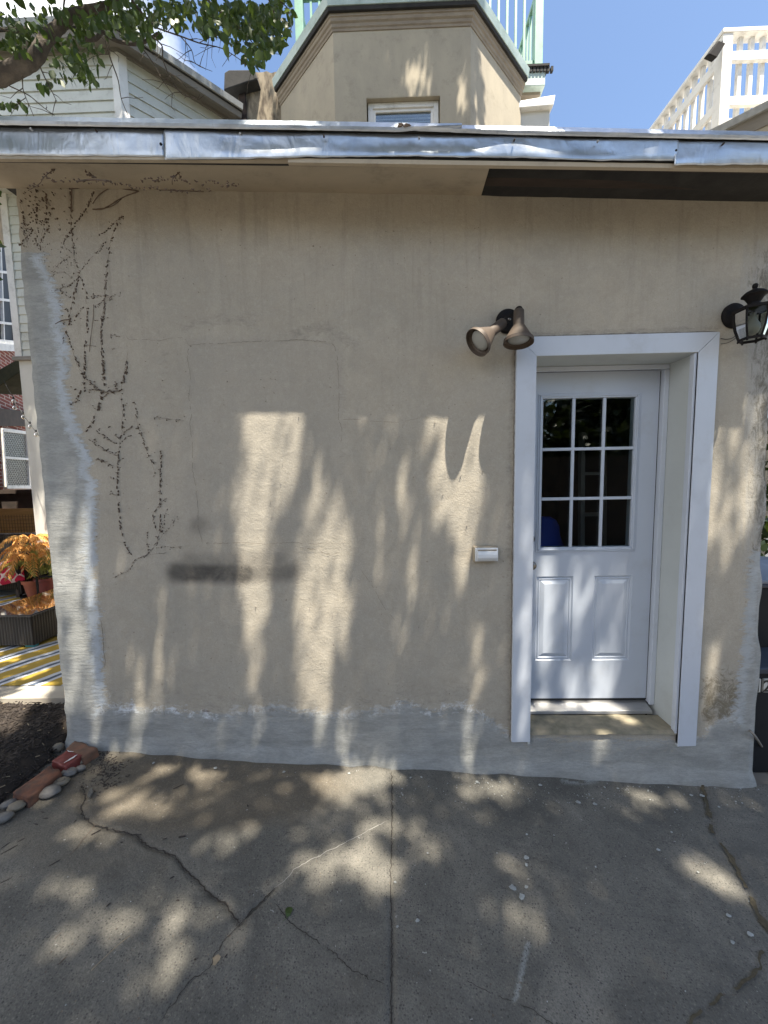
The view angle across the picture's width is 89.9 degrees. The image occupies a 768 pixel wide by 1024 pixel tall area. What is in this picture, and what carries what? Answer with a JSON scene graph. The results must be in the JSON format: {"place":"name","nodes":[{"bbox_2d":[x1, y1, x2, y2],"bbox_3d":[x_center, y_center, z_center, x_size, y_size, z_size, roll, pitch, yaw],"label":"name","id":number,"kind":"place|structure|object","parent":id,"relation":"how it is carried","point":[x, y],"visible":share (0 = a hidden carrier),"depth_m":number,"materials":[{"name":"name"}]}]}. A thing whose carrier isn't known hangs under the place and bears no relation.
{"place":"outdoors","nodes":[
{"label":"outdoors","id":0,"kind":"place"},
{"bbox_2d":[0,589,64,703],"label":"path","id":1,"kind":"structure","parent":0,"point":[42,694],"depth_m":2.90,"materials":[{"name":"grey concrete"}]},
{"bbox_2d":[0,489,32,519],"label":"wall","id":2,"kind":"structure","parent":1,"relation":"on","point":[15,498],"depth_m":7.53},
{"bbox_2d":[0,508,34,532],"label":"board fence","id":3,"kind":"object","parent":1,"relation":"on","point":[16,513],"depth_m":6.95,"materials":[{"name":"brown wood"}]},
{"bbox_2d":[0,533,47,597],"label":"sofa","id":4,"kind":"object","parent":1,"relation":"on","point":[17,586],"visible":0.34,"depth_m":5.41,"materials":[{"name":"fabric"}]},
{"bbox_2d":[0,560,24,584],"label":"throw pillow","id":5,"kind":"object","parent":4,"relation":"on","point":[16,577],"visible":0.5,"depth_m":5.22,"materials":[{"name":"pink fabric"}]},
{"bbox_2d":[0,594,62,685],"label":"rug","id":6,"kind":"object","parent":1,"relation":"on","point":[23,665],"visible":0.13,"depth_m":3.37,"materials":[{"name":"fabric"}]},
{"bbox_2d":[0,533,51,598],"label":"potted plant","id":7,"kind":"object","parent":6,"relation":"on","point":[29,561],"visible":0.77,"depth_m":5.21,"materials":[{"name":"orange plant"}]},
{"bbox_2d":[0,589,57,646],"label":"coffee table","id":8,"kind":"object","parent":6,"relation":"on","point":[30,621],"visible":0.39,"depth_m":3.74,"materials":[{"name":"wicker"}]},
{"bbox_2d":[24,542,53,592],"bbox_3d":[-4.730,0.784,5.403,0.375,0.763,0.398,-2,5,-13],"label":"planter","id":9,"kind":"object","parent":6,"relation":"on","point":[46,584],"visible":0.57,"depth_m":5.30,"materials":[{"name":"red paint"}]},
{"bbox_2d":[35,573,52,593],"bbox_3d":[-4.489,1.013,5.388,0.432,0.331,0.370,-1,5,1],"label":"plant stand","id":10,"kind":"object","parent":6,"relation":"on","point":[37,582],"visible":0.23,"depth_m":5.21,"materials":[{"name":"black metal"}]},
{"bbox_2d":[0,744,767,1023],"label":"driveway","id":11,"kind":"structure","parent":0,"point":[647,932],"depth_m":1.58,"materials":[{"name":"concrete"}]},
{"bbox_2d":[0,811,14,823],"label":"river stone","id":12,"kind":"object","parent":11,"relation":"on","point":[5,816],"visible":1,"depth_m":1.83,"materials":[{"name":"grey stone"}]},
{"bbox_2d":[0,798,16,809],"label":"river stone","id":13,"kind":"object","parent":11,"relation":"on","point":[4,805],"visible":0.77,"depth_m":1.90,"materials":[{"name":"grey stone"}]},
{"bbox_2d":[6,800,25,811],"bbox_3d":[-1.818,1.456,1.903,0.074,0.041,0.060,-1,5,1],"label":"river stone","id":14,"kind":"object","parent":11,"relation":"on","point":[17,805],"visible":0.92,"depth_m":1.89,"materials":[{"name":"grey stone"}]},
{"bbox_2d":[13,766,61,807],"bbox_3d":[-1.809,1.440,2.021,0.119,0.065,0.199,0,5,10],"label":"brick","id":15,"kind":"object","parent":11,"relation":"on","point":[28,792],"visible":0.84,"depth_m":1.99,"materials":[{"name":"red brick"}]},
{"bbox_2d":[39,784,60,798],"bbox_3d":[-1.738,1.451,1.997,0.111,0.049,0.079,-1,5,1],"label":"river stone","id":16,"kind":"object","parent":11,"relation":"on","point":[49,791],"visible":0.94,"depth_m":1.98,"materials":[{"name":"grey stone"}]},
{"bbox_2d":[52,742,63,752],"bbox_3d":[-1.956,1.413,2.307,0.059,0.060,0.050,-1,5,1],"label":"river stone","id":17,"kind":"object","parent":11,"relation":"on","point":[59,747],"visible":0.98,"depth_m":2.29,"materials":[{"name":"grey stone"}]},
{"bbox_2d":[53,776,69,785],"bbox_3d":[-1.731,1.445,2.060,0.079,0.032,0.060,-1,5,1],"label":"river stone","id":18,"kind":"object","parent":11,"relation":"on","point":[63,781],"visible":0.91,"depth_m":2.05,"materials":[{"name":"grey stone"}]},
{"bbox_2d":[0,701,131,800],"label":"bark mulch","id":19,"kind":"object","parent":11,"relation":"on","point":[20,728],"visible":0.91,"depth_m":2.29,"materials":[{"name":"brown wood"}]},
{"bbox_2d":[0,703,63,792],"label":"straw bits","id":20,"kind":"object","parent":19,"relation":"on","point":[35,756],"visible":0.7,"depth_m":2.26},
{"bbox_2d":[52,750,81,771],"bbox_3d":[-1.796,1.422,2.180,0.128,0.073,0.104,0,5,15],"label":"brick","id":21,"kind":"object","parent":11,"relation":"on","point":[66,760],"visible":0.84,"depth_m":2.16,"materials":[{"name":"red brick"}]},
{"bbox_2d":[61,767,77,776],"bbox_3d":[-1.740,1.439,2.127,0.082,0.040,0.058,-1,5,1],"label":"river stone","id":22,"kind":"object","parent":11,"relation":"on","point":[70,771],"visible":0.93,"depth_m":2.11,"materials":[{"name":"grey stone"}]},
{"bbox_2d":[76,765,85,771],"bbox_3d":[-1.702,1.437,2.158,0.051,0.032,0.038,-1,5,1],"label":"river stone","id":23,"kind":"object","parent":11,"relation":"on","point":[80,768],"visible":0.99,"depth_m":2.15,"materials":[{"name":"grey stone"}]},
{"bbox_2d":[66,741,98,764],"bbox_3d":[-1.792,1.419,2.266,0.196,0.066,0.089,1,5,18],"label":"brick","id":24,"kind":"object","parent":11,"relation":"on","point":[87,752],"visible":0.79,"depth_m":2.25,"materials":[{"name":"brick"}]},
{"bbox_2d":[87,788,92,797],"bbox_3d":[-1.537,1.473,2.016,0.024,0.014,0.071,-3,6,-25],"label":"concrete flake","id":25,"kind":"object","parent":11,"relation":"on","point":[90,794],"visible":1,"depth_m":2.01,"materials":[{"name":"grey concrete"}]},
{"bbox_2d":[92,936,129,969],"bbox_3d":[-0.970,1.564,1.367,0.008,0.007,0.121,2,6,33],"label":"twig","id":26,"kind":"object","parent":11,"relation":"on","point":[110,951],"visible":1,"depth_m":1.37,"materials":[{"name":"wood"}]},
{"bbox_2d":[213,954,220,964],"bbox_3d":[-0.595,1.581,1.359,0.026,0.001,0.030,2,6,31],"label":"dead leaf","id":27,"kind":"object","parent":11,"relation":"on","point":[216,958],"visible":1,"depth_m":1.36,"materials":[{"name":"plant"}]},
{"bbox_2d":[283,907,292,920],"bbox_3d":[-0.376,1.576,1.510,0.028,0.006,0.053,-1,5,1],"label":"fallen leaf","id":28,"kind":"object","parent":11,"relation":"on","point":[288,910],"visible":1,"depth_m":1.52,"materials":[{"name":"green plant"}]},
{"bbox_2d":[80,772,552,1023],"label":"driveway cracks","id":29,"kind":"object","parent":11,"relation":"on","point":[210,894],"visible":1,"depth_m":1.54,"materials":[{"name":"black concrete"}]},
{"bbox_2d":[277,821,385,885],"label":"driveway pale cracks","id":30,"kind":"object","parent":11,"relation":"on","point":[328,850],"visible":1,"depth_m":1.77,"materials":[{"name":"grey concrete"}]},
{"bbox_2d":[65,758,758,1005],"bbox_3d":[0.056,1.611,1.306,4.400,0.266,2.114,-1,5,1],"label":"paint spatter","id":31,"kind":"object","parent":11,"relation":"on","point":[513,887],"visible":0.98,"depth_m":1.84,"materials":[{"name":"white paint"}]},
{"bbox_2d":[689,785,767,1023],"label":"driveway mossy joint","id":32,"kind":"object","parent":11,"relation":"on","point":[763,921],"visible":1,"depth_m":1.58,"materials":[{"name":"green plant"}]},
{"bbox_2d":[0,0,767,129],"label":"sky","id":33,"kind":"structure","parent":0,"point":[615,63],"materials":[{"name":"blue"}]},
{"bbox_2d":[44,704,767,783],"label":"ground","id":34,"kind":"structure","parent":0,"point":[761,777],"depth_m":2.41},
{"bbox_2d":[0,247,30,489],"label":"brick house","id":35,"kind":"structure","parent":34,"relation":"on","point":[10,417],"depth_m":8.52,"materials":[{"name":"red brick"}]},
{"bbox_2d":[0,247,13,344],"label":"window frame","id":36,"kind":"structure","parent":35,"relation":"in","point":[6,332],"depth_m":8.61,"materials":[{"name":"white wood"}]},
{"bbox_2d":[0,361,21,394],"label":"awning","id":37,"kind":"object","parent":35,"relation":"attached to","point":[10,375],"visible":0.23,"depth_m":5.76,"materials":[{"name":"green fabric"}]},
{"bbox_2d":[0,428,30,488],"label":"lattice screen","id":38,"kind":"object","parent":35,"relation":"attached to","point":[14,461],"visible":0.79,"depth_m":8.43,"materials":[{"name":"white wood"}]},
{"bbox_2d":[0,515,35,532],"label":"wire net","id":39,"kind":"object","parent":35,"relation":"attached to","point":[23,523],"visible":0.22,"depth_m":6.65,"materials":[{"name":"black metal"}]},
{"bbox_2d":[0,16,242,571],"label":"neighboring house","id":40,"kind":"structure","parent":34,"relation":"on","point":[132,70],"depth_m":4.45,"materials":[{"name":"plastic"}]},
{"bbox_2d":[3,380,38,436],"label":"string lights","id":41,"kind":"object","parent":40,"relation":"hanging from","point":[13,398],"visible":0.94,"depth_m":5.03,"materials":[{"name":"white"}]},
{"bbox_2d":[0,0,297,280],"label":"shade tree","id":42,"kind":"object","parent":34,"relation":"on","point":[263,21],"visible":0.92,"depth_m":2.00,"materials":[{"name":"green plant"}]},
{"bbox_2d":[0,116,767,787],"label":"stucco building","id":43,"kind":"structure","parent":34,"relation":"on","point":[244,616],"depth_m":2.16,"materials":[{"name":"beige paint"}]},
{"bbox_2d":[397,123,410,126],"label":"leaf litter","id":44,"kind":"object","parent":43,"relation":"on","point":[403,125],"visible":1,"depth_m":1.66,"materials":[{"name":"brown plant"}]},
{"bbox_2d":[272,0,554,126],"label":"bay house","id":45,"kind":"structure","parent":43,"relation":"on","point":[463,62],"depth_m":4.21,"materials":[{"name":"paint"}]},
{"bbox_2d":[224,70,280,119],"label":"party wall","id":46,"kind":"structure","parent":45,"relation":"attached to","point":[258,98],"depth_m":5.07,"materials":[{"name":"beige paint"}]},
{"bbox_2d":[368,101,438,122],"bbox_3d":[0.226,-3.812,4.404,0.847,1.500,0.160,-1,5,1],"label":"window frame","id":47,"kind":"structure","parent":45,"relation":"in","point":[421,111],"depth_m":4.28,"materials":[{"name":"white wood"}]},
{"bbox_2d":[294,0,543,63],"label":"green railing","id":48,"kind":"object","parent":45,"relation":"on","point":[533,29],"visible":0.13,"depth_m":5.18,"materials":[{"name":"green paint"}]},
{"bbox_2d":[473,545,497,561],"bbox_3d":[0.570,0.237,2.153,0.133,0.088,0.077,-1,5,1],"label":"outlet cover","id":49,"kind":"object","parent":43,"relation":"attached to","point":[487,553],"visible":1,"depth_m":2.13,"materials":[{"name":"beige paint"}]},
{"bbox_2d":[466,306,533,356],"bbox_3d":[0.587,-0.938,1.970,0.335,0.278,0.220,-1,5,1],"label":"twin floodlight","id":50,"kind":"object","parent":43,"relation":"attached to","point":[511,324],"visible":1,"depth_m":1.95,"materials":[{"name":"beige metal"}]},
{"bbox_2d":[578,432,606,545],"bbox_3d":[1.649,0.290,3.049,0.206,1.846,0.370,1,5,19],"label":"step ladder","id":51,"kind":"object","parent":43,"relation":"in","point":[582,473],"visible":0.3,"depth_m":3.05,"materials":[{"name":"metal"}]},
{"bbox_2d":[531,370,659,697],"bbox_3d":[1.252,0.183,2.387,0.834,2.054,0.110,-1,5,1],"label":"door","id":52,"kind":"structure","parent":43,"relation":"in","point":[591,604],"depth_m":2.42,"materials":[{"name":"white paint"}]},
{"bbox_2d":[721,283,767,345],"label":"wall lantern","id":53,"kind":"object","parent":43,"relation":"attached to","point":[734,316],"depth_m":1.91,"materials":[{"name":"black metal"}]},
{"bbox_2d":[711,100,767,130],"bbox_3d":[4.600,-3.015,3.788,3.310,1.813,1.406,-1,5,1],"label":"house","id":54,"kind":"structure","parent":34,"relation":"on","point":[755,118],"depth_m":3.74,"materials":[{"name":"paint"}]},
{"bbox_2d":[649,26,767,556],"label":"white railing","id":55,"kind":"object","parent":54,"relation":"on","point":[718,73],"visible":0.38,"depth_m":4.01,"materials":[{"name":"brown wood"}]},
{"bbox_2d":[704,41,724,61],"bbox_3d":[3.397,-4.727,3.915,0.241,0.255,0.097,-2,5,-10],"label":"box floodlight","id":56,"kind":"object","parent":55,"relation":"attached to","point":[714,52],"visible":1,"depth_m":3.88,"materials":[{"name":"black metal"}]},
{"bbox_2d":[752,647,767,771],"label":"recycling tub","id":57,"kind":"object","parent":34,"relation":"on","point":[760,759],"visible":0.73,"depth_m":2.38,"materials":[{"name":"black plastic"}]},
{"bbox_2d":[749,729,762,746],"bbox_3d":[2.364,1.453,2.321,0.499,0.395,0.176,-4,6,-33],"label":"cable","id":58,"kind":"object","parent":57,"relation":"on","point":[755,736],"visible":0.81,"depth_m":2.23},
{"bbox_2d":[758,556,767,646],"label":"trash bin","id":59,"kind":"object","parent":34,"relation":"on","point":[763,625],"depth_m":2.61,"materials":[{"name":"black plastic"}]},
{"bbox_2d":[760,425,767,556],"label":"side shrub","id":60,"kind":"object","parent":34,"relation":"on","point":[764,544],"visible":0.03,"depth_m":4.16,"materials":[{"name":"green plant"}]},
{"bbox_2d":[541,516,563,545],"bbox_3d":[1.263,0.308,3.134,0.422,0.567,0.256,-1,5,1],"label":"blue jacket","id":61,"kind":"object","parent":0,"point":[550,531],"visible":0.17,"depth_m":3.05,"materials":[{"name":"fabric"}]}
]}

